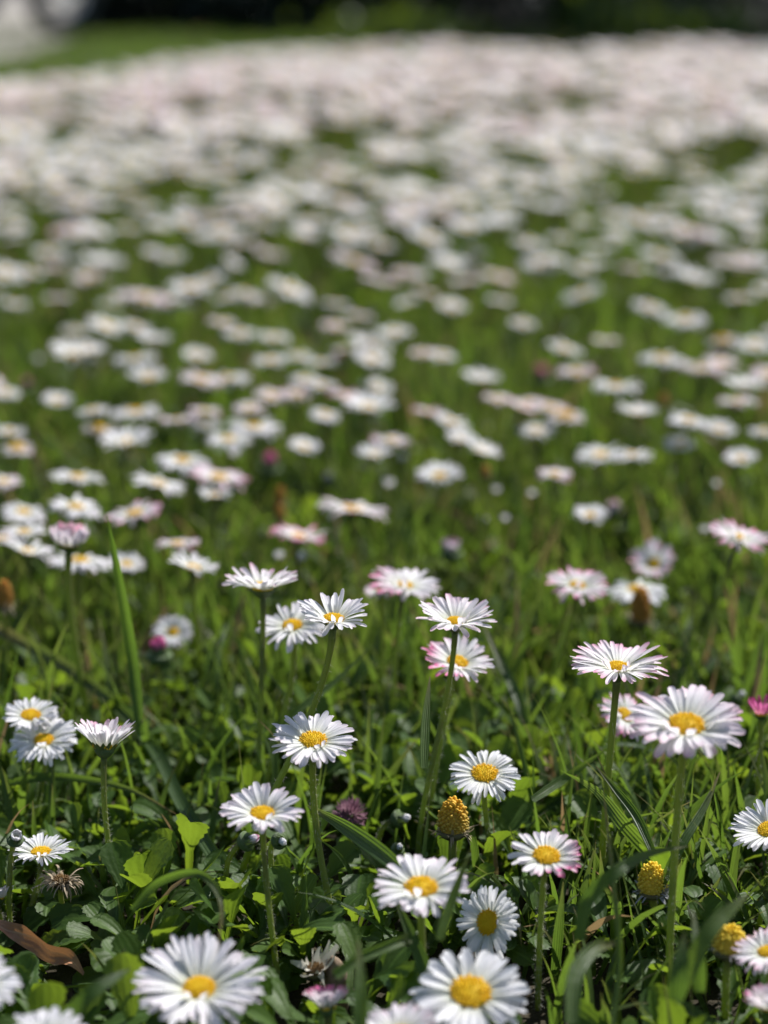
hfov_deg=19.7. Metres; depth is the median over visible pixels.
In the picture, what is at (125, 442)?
daisy
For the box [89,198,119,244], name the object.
daisy
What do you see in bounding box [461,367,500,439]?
daisy
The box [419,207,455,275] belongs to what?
daisy
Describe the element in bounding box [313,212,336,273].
daisy
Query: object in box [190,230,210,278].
daisy
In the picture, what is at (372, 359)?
daisy
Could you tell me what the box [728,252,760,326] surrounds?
daisy
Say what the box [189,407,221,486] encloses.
daisy
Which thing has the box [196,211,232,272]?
daisy
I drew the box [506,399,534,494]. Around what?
daisy
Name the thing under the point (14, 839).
daisy bud
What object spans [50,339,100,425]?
daisy
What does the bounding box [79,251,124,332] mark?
daisy
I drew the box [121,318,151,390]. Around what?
daisy
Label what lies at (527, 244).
daisy
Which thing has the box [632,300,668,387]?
daisy
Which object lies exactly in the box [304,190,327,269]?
daisy
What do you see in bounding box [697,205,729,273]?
daisy
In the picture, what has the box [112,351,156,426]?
daisy
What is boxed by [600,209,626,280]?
daisy
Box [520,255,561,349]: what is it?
daisy
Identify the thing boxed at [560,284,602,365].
daisy
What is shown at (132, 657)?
grass blade
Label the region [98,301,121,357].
daisy
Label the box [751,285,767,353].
daisy
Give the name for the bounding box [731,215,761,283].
daisy
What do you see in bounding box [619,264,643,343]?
daisy
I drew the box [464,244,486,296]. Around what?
daisy
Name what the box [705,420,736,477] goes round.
daisy
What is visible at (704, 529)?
daisy bud
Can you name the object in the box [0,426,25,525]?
daisy
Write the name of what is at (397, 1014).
daisy
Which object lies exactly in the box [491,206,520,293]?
daisy
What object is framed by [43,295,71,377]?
daisy
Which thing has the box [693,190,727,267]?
daisy
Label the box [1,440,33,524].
daisy
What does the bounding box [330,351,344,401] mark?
daisy bud
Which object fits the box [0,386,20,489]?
daisy
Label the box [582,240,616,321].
daisy
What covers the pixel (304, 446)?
daisy
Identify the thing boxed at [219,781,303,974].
daisy
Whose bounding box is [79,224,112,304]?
daisy
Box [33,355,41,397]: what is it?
daisy bud
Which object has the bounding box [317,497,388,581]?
daisy
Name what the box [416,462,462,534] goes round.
daisy
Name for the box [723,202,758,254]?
daisy
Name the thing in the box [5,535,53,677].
daisy
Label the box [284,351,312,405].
daisy
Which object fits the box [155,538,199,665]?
daisy
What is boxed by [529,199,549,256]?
daisy
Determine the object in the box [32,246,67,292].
daisy
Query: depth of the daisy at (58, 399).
1.20 m
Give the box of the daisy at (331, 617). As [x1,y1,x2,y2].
[239,588,367,910]
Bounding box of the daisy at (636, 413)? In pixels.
[617,401,657,499]
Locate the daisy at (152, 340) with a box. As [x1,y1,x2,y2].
[136,331,169,437]
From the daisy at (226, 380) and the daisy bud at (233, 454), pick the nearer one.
the daisy bud at (233, 454)
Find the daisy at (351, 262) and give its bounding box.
[329,249,376,329]
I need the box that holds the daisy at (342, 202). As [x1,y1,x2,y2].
[325,192,360,245]
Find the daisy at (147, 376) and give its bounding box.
[126,364,166,441]
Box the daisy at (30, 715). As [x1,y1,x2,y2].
[2,697,58,825]
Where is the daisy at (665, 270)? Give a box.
[648,264,680,308]
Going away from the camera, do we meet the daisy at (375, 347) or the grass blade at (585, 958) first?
the grass blade at (585, 958)
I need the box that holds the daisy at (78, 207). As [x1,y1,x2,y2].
[60,201,96,273]
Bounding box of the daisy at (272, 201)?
[259,196,288,260]
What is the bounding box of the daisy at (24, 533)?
[1,520,46,626]
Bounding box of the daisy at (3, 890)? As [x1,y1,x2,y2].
[0,885,13,919]
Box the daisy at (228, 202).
[214,197,243,279]
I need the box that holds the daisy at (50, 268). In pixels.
[39,264,62,309]
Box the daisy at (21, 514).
[1,502,44,610]
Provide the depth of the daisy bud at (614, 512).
1.09 m
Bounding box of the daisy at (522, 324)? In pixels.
[509,317,535,397]
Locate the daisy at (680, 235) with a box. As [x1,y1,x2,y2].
[660,225,700,312]
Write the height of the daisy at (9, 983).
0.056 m
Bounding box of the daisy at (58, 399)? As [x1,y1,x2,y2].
[41,392,72,466]
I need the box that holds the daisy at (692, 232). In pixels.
[677,224,707,309]
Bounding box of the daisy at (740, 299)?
[724,294,756,360]
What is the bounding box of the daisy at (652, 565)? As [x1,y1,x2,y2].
[628,538,675,652]
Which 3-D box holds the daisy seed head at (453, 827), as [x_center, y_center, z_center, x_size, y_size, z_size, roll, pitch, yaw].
[0.023,0.116,0.729,0.016,0.048,0.017,0,17,0]
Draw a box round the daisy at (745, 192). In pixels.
[729,187,760,221]
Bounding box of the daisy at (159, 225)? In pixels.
[146,218,175,281]
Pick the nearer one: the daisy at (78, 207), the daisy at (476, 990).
the daisy at (476, 990)
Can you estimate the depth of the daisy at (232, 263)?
1.54 m
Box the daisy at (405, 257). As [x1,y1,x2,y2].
[395,208,420,283]
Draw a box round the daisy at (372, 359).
[354,349,390,433]
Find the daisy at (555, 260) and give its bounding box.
[543,252,567,330]
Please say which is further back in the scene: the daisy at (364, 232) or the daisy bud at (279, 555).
the daisy at (364, 232)
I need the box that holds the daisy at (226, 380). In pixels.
[208,372,249,430]
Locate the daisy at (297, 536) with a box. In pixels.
[269,524,327,608]
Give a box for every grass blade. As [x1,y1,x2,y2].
[0,624,224,873]
[0,773,175,813]
[60,968,131,1020]
[107,516,144,736]
[130,869,223,950]
[246,646,371,753]
[306,805,402,873]
[332,932,411,978]
[353,940,367,1023]
[396,903,436,1021]
[420,677,430,767]
[436,849,470,940]
[481,618,537,751]
[531,749,606,801]
[560,770,654,861]
[565,940,623,1023]
[574,846,687,940]
[596,766,654,849]
[603,791,622,1023]
[660,772,719,893]
[668,932,688,1000]
[677,893,749,1002]
[691,908,705,991]
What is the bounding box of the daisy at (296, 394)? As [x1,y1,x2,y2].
[280,387,315,494]
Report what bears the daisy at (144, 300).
on the ground at (62, 974)
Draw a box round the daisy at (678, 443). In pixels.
[663,435,695,516]
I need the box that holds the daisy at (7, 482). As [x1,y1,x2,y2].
[0,475,22,571]
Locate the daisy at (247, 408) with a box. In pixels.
[233,402,265,503]
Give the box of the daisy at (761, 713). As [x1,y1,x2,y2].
[748,694,767,796]
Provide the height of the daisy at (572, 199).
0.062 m
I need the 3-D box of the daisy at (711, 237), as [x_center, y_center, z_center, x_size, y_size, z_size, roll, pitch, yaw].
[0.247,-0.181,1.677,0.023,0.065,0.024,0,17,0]
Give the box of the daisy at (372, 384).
[358,378,391,445]
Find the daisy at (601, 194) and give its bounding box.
[588,189,615,244]
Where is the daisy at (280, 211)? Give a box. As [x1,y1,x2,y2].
[263,203,296,262]
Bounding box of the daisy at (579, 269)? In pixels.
[569,263,597,339]
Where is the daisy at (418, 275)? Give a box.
[409,269,429,361]
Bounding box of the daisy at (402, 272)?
[391,268,415,345]
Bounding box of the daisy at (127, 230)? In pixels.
[111,225,142,304]
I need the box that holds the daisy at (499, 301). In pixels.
[485,297,512,382]
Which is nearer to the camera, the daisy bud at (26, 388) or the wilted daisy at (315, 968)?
the wilted daisy at (315, 968)
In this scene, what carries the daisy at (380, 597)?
on the ground at (62, 974)
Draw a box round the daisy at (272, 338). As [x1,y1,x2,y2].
[256,332,289,383]
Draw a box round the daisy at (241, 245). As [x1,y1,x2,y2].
[226,240,259,313]
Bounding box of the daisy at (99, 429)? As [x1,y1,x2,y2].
[82,424,112,489]
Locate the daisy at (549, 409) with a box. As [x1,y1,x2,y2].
[531,398,571,472]
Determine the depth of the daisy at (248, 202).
1.77 m
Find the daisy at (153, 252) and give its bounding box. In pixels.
[141,247,164,324]
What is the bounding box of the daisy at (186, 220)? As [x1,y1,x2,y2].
[169,209,203,277]
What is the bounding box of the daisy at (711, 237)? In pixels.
[703,231,726,308]
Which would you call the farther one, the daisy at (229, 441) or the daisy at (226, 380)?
the daisy at (226, 380)
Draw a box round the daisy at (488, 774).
[449,750,520,863]
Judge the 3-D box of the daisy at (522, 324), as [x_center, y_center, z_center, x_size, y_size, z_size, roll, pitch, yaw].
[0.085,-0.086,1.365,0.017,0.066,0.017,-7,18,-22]
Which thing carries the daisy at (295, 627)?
on the ground at (62, 974)
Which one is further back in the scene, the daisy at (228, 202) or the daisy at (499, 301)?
the daisy at (228, 202)
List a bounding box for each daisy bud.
[5,829,23,921]
[18,377,34,422]
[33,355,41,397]
[145,636,172,723]
[221,831,259,938]
[230,448,238,498]
[258,451,281,512]
[267,832,287,916]
[275,551,283,612]
[298,552,306,600]
[320,472,335,522]
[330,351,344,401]
[372,809,410,879]
[383,843,404,887]
[384,478,393,543]
[399,452,409,502]
[440,537,462,594]
[480,517,496,574]
[493,486,499,518]
[500,515,508,568]
[528,490,535,521]
[531,365,550,416]
[593,519,601,568]
[605,500,621,569]
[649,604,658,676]
[701,526,708,588]
[713,481,719,521]
[731,691,756,748]
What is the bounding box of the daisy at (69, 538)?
[49,521,89,743]
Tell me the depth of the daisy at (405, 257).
1.78 m
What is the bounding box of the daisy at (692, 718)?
[625,684,745,985]
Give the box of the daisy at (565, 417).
[545,409,584,521]
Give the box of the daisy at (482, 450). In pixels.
[464,435,500,530]
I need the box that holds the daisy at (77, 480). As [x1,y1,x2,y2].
[48,470,103,590]
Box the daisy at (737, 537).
[693,517,767,684]
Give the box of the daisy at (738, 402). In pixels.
[716,396,758,490]
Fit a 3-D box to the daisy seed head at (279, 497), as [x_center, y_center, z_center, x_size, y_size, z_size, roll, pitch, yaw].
[-0.048,0.015,1.042,0.008,0.058,0.008,0,17,0]
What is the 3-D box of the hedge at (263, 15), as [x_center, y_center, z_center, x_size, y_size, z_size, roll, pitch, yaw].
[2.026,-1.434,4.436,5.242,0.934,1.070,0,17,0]
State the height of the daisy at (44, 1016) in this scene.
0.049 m
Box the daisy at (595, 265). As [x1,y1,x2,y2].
[582,258,608,354]
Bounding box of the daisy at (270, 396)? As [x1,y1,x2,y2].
[254,387,287,481]
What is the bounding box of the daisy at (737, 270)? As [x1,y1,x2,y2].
[729,265,746,316]
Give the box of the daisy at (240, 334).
[223,329,256,414]
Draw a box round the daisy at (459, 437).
[446,430,477,498]
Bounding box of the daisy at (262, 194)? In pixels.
[251,188,277,249]
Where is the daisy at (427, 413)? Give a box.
[411,406,442,492]
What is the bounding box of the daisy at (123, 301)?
[113,292,132,389]
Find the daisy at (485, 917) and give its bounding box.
[456,885,519,971]
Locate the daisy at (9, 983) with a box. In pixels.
[0,953,22,1007]
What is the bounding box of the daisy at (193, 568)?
[168,549,218,687]
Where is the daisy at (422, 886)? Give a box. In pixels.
[372,853,469,1008]
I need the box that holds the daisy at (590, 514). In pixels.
[573,505,608,595]
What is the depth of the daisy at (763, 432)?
1.14 m
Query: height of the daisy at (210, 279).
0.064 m
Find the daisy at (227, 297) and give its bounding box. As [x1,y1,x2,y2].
[213,293,238,350]
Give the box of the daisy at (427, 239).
[406,225,449,315]
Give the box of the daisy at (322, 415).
[310,408,338,521]
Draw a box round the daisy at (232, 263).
[223,255,242,314]
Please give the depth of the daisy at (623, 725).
0.79 m
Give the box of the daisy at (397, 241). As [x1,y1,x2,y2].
[382,210,413,293]
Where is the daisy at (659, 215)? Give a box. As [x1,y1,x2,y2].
[642,208,677,279]
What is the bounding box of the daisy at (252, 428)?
[226,419,281,506]
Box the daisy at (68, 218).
[57,211,84,272]
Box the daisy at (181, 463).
[155,453,209,555]
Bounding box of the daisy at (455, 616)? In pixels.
[414,593,496,854]
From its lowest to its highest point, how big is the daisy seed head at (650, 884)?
0.038 m
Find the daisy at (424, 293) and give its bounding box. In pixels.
[413,287,437,383]
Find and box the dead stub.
[324,956,348,1010]
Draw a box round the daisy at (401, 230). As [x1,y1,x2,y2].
[387,203,418,268]
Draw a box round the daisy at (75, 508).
[49,494,100,625]
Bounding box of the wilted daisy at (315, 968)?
[290,940,338,987]
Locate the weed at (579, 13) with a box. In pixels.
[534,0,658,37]
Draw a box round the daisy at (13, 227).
[0,220,29,250]
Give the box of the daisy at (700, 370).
[678,362,722,414]
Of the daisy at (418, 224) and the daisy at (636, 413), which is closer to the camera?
the daisy at (636, 413)
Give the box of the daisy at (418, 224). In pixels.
[390,220,425,269]
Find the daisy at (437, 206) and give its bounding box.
[424,200,450,268]
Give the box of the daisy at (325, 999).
[303,984,348,1023]
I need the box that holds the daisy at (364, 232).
[351,224,380,292]
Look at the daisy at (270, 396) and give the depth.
1.20 m
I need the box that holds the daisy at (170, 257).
[157,251,185,327]
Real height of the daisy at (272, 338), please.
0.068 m
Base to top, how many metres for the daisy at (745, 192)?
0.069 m
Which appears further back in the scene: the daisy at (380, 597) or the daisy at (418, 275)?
the daisy at (418, 275)
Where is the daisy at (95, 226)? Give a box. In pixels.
[75,221,105,288]
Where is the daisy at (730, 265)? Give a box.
[710,256,753,357]
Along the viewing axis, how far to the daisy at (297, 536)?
0.96 m
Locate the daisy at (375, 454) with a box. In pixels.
[355,442,392,540]
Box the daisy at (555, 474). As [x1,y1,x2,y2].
[537,468,571,597]
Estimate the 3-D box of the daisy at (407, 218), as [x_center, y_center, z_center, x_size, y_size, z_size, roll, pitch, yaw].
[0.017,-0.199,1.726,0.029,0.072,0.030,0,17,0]
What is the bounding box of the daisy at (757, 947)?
[730,927,767,984]
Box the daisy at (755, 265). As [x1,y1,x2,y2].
[734,251,767,315]
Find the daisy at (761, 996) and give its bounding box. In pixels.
[744,983,767,1015]
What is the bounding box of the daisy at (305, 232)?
[289,223,319,291]
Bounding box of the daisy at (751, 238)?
[738,230,763,277]
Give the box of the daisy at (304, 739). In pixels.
[269,710,356,955]
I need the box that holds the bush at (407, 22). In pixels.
[286,0,528,45]
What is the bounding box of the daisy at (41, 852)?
[8,832,73,910]
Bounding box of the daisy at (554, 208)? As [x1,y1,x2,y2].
[541,200,569,251]
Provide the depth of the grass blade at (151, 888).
0.65 m
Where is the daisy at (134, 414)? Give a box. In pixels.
[108,405,159,472]
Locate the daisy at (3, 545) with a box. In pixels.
[0,531,20,668]
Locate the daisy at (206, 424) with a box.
[189,416,220,521]
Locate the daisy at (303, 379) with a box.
[290,373,319,439]
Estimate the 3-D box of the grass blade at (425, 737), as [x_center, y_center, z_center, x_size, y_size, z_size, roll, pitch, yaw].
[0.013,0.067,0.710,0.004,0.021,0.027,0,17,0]
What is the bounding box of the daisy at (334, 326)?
[321,320,348,404]
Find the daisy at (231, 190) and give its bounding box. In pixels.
[216,187,245,233]
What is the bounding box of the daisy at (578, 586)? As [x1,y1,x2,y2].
[538,566,608,726]
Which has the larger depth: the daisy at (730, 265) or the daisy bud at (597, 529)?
the daisy at (730, 265)
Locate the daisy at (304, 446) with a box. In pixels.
[289,437,319,499]
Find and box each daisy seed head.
[0,579,19,685]
[273,486,286,563]
[274,504,286,560]
[431,795,478,872]
[478,464,492,587]
[626,586,655,676]
[630,861,668,940]
[656,393,670,487]
[708,923,752,1019]
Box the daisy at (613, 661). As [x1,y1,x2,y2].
[570,640,668,862]
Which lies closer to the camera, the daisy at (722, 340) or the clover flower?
the clover flower
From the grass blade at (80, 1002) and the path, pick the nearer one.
the grass blade at (80, 1002)
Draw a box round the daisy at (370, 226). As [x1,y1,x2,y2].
[352,224,378,300]
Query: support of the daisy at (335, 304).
on the ground at (62, 974)
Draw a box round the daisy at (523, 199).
[506,190,539,253]
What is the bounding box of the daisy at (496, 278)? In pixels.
[479,270,515,337]
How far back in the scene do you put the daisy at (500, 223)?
1.69 m
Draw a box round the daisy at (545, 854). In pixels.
[507,828,580,1010]
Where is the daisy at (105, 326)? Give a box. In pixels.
[85,316,127,388]
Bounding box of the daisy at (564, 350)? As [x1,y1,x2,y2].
[546,338,582,408]
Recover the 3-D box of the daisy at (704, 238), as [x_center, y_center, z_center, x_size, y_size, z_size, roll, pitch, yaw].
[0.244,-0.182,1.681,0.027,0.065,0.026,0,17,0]
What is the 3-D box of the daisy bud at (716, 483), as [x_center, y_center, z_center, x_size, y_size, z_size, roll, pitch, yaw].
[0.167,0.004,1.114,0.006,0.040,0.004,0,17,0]
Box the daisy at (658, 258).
[637,245,681,334]
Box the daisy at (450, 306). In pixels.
[438,299,466,380]
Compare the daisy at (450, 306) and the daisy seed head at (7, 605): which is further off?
the daisy at (450, 306)
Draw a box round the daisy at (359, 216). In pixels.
[339,204,379,259]
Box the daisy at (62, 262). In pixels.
[46,255,82,282]
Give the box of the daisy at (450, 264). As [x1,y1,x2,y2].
[429,254,471,318]
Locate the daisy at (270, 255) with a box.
[256,249,285,302]
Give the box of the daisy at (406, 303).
[395,296,420,371]
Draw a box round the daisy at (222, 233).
[202,223,241,318]
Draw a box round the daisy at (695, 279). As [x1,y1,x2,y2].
[671,263,719,352]
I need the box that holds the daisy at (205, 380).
[179,369,221,440]
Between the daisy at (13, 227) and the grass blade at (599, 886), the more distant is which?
the daisy at (13, 227)
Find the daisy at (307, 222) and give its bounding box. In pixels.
[292,217,322,283]
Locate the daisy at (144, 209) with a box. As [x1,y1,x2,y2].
[128,203,159,256]
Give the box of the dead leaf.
[0,920,84,974]
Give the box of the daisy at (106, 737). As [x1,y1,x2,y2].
[74,717,134,917]
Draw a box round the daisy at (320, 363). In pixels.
[307,356,334,434]
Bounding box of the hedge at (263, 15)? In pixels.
[65,0,767,34]
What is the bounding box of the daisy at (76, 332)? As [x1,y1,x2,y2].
[61,324,91,389]
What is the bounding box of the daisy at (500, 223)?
[479,214,522,293]
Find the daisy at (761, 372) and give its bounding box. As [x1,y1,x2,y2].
[748,365,767,386]
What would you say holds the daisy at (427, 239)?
on the ground at (62, 974)
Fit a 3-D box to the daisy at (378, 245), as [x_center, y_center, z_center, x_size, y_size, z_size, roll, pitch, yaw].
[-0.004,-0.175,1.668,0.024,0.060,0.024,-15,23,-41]
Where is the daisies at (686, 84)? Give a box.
[0,38,767,277]
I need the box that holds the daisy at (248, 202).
[231,196,265,250]
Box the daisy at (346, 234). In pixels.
[329,224,362,290]
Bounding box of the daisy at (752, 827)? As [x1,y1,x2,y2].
[728,799,767,933]
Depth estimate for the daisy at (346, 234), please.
1.72 m
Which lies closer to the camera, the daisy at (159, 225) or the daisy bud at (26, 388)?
the daisy bud at (26, 388)
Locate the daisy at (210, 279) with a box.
[193,269,227,359]
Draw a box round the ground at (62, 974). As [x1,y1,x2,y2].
[0,0,767,1023]
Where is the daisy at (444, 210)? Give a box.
[429,201,458,253]
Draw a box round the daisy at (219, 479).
[191,465,248,562]
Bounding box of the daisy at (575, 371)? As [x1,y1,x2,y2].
[557,365,596,431]
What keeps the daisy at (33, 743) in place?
on the ground at (62, 974)
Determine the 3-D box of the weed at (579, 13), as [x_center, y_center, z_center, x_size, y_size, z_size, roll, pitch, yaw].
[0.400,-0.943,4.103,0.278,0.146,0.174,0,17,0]
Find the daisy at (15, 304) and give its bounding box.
[2,299,28,374]
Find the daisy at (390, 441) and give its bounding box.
[370,434,411,538]
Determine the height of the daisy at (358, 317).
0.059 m
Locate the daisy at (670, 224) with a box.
[652,217,682,285]
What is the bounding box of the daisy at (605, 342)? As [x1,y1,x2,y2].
[591,337,619,431]
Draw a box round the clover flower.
[332,796,367,874]
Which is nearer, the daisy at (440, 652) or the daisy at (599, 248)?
the daisy at (440, 652)
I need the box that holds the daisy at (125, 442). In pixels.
[99,425,152,545]
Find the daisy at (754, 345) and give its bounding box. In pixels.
[734,336,767,422]
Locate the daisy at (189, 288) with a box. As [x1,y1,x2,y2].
[166,277,211,345]
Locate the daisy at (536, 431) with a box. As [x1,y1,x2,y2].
[517,423,555,513]
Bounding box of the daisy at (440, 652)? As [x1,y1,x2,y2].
[421,634,494,837]
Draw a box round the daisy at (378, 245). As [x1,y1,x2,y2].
[363,240,396,317]
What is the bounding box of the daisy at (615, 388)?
[593,380,641,450]
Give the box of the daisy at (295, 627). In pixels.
[255,601,325,782]
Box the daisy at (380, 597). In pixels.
[364,580,389,701]
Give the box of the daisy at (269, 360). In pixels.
[253,354,289,446]
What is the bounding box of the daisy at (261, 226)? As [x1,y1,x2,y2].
[246,219,276,282]
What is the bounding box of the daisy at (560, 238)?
[549,233,574,294]
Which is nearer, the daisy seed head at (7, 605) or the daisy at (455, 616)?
the daisy at (455, 616)
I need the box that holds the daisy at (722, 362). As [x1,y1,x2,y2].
[704,355,740,431]
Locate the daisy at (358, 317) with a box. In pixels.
[345,311,373,383]
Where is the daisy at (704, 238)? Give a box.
[697,227,723,298]
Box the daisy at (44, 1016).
[14,1006,81,1023]
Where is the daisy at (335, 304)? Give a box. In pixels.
[322,301,347,351]
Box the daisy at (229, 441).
[206,430,251,529]
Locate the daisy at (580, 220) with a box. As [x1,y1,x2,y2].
[572,216,590,265]
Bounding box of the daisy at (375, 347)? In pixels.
[356,342,390,396]
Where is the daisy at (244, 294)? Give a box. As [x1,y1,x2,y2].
[228,289,260,357]
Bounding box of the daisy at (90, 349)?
[73,341,107,429]
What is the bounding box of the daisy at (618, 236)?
[601,225,634,313]
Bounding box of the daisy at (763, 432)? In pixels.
[748,427,767,530]
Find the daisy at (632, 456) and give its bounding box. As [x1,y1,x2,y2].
[618,448,653,544]
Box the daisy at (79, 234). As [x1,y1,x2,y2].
[62,227,92,298]
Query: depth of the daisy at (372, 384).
1.25 m
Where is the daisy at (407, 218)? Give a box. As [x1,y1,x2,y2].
[388,208,424,289]
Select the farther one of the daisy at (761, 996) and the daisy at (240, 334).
the daisy at (240, 334)
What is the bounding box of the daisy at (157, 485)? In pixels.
[128,470,184,602]
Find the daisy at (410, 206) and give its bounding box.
[390,201,422,214]
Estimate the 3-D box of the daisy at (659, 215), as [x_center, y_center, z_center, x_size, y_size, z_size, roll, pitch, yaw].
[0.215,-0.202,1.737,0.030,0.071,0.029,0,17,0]
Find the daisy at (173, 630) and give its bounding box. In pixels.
[152,615,192,691]
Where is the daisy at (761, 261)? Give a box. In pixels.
[749,258,767,326]
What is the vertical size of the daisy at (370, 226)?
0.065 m
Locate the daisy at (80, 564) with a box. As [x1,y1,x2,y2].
[45,553,111,670]
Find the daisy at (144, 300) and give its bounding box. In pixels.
[119,290,169,366]
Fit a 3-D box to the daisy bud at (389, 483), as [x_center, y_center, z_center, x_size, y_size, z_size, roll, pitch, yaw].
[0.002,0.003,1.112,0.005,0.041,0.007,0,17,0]
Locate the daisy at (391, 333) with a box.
[376,326,410,414]
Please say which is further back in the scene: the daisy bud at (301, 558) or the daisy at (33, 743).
the daisy bud at (301, 558)
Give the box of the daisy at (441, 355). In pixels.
[428,349,455,412]
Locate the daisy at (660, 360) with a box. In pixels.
[639,353,685,432]
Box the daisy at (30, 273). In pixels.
[17,266,43,367]
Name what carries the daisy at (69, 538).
on the ground at (62, 974)
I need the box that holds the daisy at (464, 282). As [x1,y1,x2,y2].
[448,276,481,341]
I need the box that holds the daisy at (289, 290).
[266,277,309,357]
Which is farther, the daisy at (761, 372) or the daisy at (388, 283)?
the daisy at (388, 283)
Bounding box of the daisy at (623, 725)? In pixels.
[598,692,645,780]
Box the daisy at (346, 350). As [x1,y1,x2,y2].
[332,346,360,408]
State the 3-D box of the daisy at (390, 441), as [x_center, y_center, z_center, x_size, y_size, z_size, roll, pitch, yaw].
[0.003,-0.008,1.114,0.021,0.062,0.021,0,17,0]
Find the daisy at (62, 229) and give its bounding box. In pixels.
[49,224,77,287]
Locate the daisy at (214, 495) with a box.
[198,485,232,561]
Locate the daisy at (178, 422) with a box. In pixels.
[159,415,195,520]
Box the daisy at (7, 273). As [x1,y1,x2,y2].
[0,261,24,322]
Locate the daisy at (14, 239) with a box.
[3,235,24,325]
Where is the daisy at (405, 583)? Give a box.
[369,566,441,743]
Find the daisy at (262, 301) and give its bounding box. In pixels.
[247,296,278,350]
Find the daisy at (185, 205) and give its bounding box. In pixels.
[173,199,194,281]
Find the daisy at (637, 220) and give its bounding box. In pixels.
[618,210,656,277]
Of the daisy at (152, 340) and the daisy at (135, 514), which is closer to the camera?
the daisy at (135, 514)
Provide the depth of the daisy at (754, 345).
1.30 m
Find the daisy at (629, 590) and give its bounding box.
[605,579,665,645]
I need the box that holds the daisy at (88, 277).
[70,270,109,328]
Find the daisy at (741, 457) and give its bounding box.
[723,449,757,522]
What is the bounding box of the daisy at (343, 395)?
[328,389,362,489]
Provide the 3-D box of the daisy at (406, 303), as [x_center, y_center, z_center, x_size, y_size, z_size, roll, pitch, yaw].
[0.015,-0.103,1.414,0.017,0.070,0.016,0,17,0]
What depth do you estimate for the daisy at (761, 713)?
0.79 m
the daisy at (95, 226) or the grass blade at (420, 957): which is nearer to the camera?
the grass blade at (420, 957)
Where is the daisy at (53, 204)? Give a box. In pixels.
[39,196,65,250]
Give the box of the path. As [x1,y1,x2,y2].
[0,0,77,60]
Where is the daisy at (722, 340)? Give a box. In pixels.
[707,335,736,397]
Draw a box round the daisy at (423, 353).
[409,348,435,412]
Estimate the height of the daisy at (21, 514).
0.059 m
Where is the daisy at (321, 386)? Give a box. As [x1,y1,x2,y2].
[305,377,337,442]
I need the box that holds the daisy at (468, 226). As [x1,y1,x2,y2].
[448,217,487,302]
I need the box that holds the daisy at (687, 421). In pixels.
[668,411,707,515]
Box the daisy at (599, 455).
[576,443,624,575]
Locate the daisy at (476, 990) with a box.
[409,948,529,1023]
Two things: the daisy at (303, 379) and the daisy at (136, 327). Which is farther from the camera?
the daisy at (136, 327)
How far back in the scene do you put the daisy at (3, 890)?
0.73 m
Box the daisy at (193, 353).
[182,347,212,398]
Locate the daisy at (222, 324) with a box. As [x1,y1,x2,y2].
[206,316,237,421]
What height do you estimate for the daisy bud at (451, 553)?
0.043 m
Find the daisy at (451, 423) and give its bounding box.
[434,411,469,497]
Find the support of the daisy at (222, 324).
on the ground at (62, 974)
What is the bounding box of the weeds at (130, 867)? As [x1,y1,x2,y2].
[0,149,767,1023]
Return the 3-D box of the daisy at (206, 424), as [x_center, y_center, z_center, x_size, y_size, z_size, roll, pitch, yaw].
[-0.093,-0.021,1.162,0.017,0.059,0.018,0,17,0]
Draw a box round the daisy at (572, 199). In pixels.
[558,193,589,233]
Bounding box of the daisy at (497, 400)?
[482,393,510,486]
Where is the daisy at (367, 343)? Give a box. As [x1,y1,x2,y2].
[347,331,384,393]
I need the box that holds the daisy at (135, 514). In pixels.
[105,500,161,642]
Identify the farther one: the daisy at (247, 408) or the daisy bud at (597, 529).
the daisy at (247, 408)
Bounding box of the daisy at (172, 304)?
[151,293,192,372]
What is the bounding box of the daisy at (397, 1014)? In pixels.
[368,1001,437,1023]
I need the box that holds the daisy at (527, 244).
[511,237,542,332]
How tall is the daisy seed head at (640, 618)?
0.054 m
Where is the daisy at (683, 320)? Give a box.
[663,313,706,391]
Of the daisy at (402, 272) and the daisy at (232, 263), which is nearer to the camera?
the daisy at (402, 272)
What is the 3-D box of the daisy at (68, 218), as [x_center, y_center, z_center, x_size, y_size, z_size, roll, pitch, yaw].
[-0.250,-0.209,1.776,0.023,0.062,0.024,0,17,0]
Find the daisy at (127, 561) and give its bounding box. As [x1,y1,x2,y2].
[109,552,144,603]
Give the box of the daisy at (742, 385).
[722,373,765,474]
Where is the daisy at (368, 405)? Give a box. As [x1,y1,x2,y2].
[343,392,395,516]
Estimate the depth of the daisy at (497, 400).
1.17 m
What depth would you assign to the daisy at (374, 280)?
1.48 m
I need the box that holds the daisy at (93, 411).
[76,406,108,500]
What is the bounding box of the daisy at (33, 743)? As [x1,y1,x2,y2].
[8,718,77,828]
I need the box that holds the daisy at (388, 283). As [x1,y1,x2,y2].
[376,279,400,382]
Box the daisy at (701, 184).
[683,178,721,229]
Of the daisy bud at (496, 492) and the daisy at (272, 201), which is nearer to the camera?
the daisy bud at (496, 492)
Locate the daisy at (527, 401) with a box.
[513,397,543,489]
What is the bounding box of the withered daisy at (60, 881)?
[32,865,83,903]
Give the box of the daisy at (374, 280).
[361,273,387,370]
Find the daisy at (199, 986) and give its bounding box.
[132,931,267,1023]
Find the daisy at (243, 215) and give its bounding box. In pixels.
[230,210,259,260]

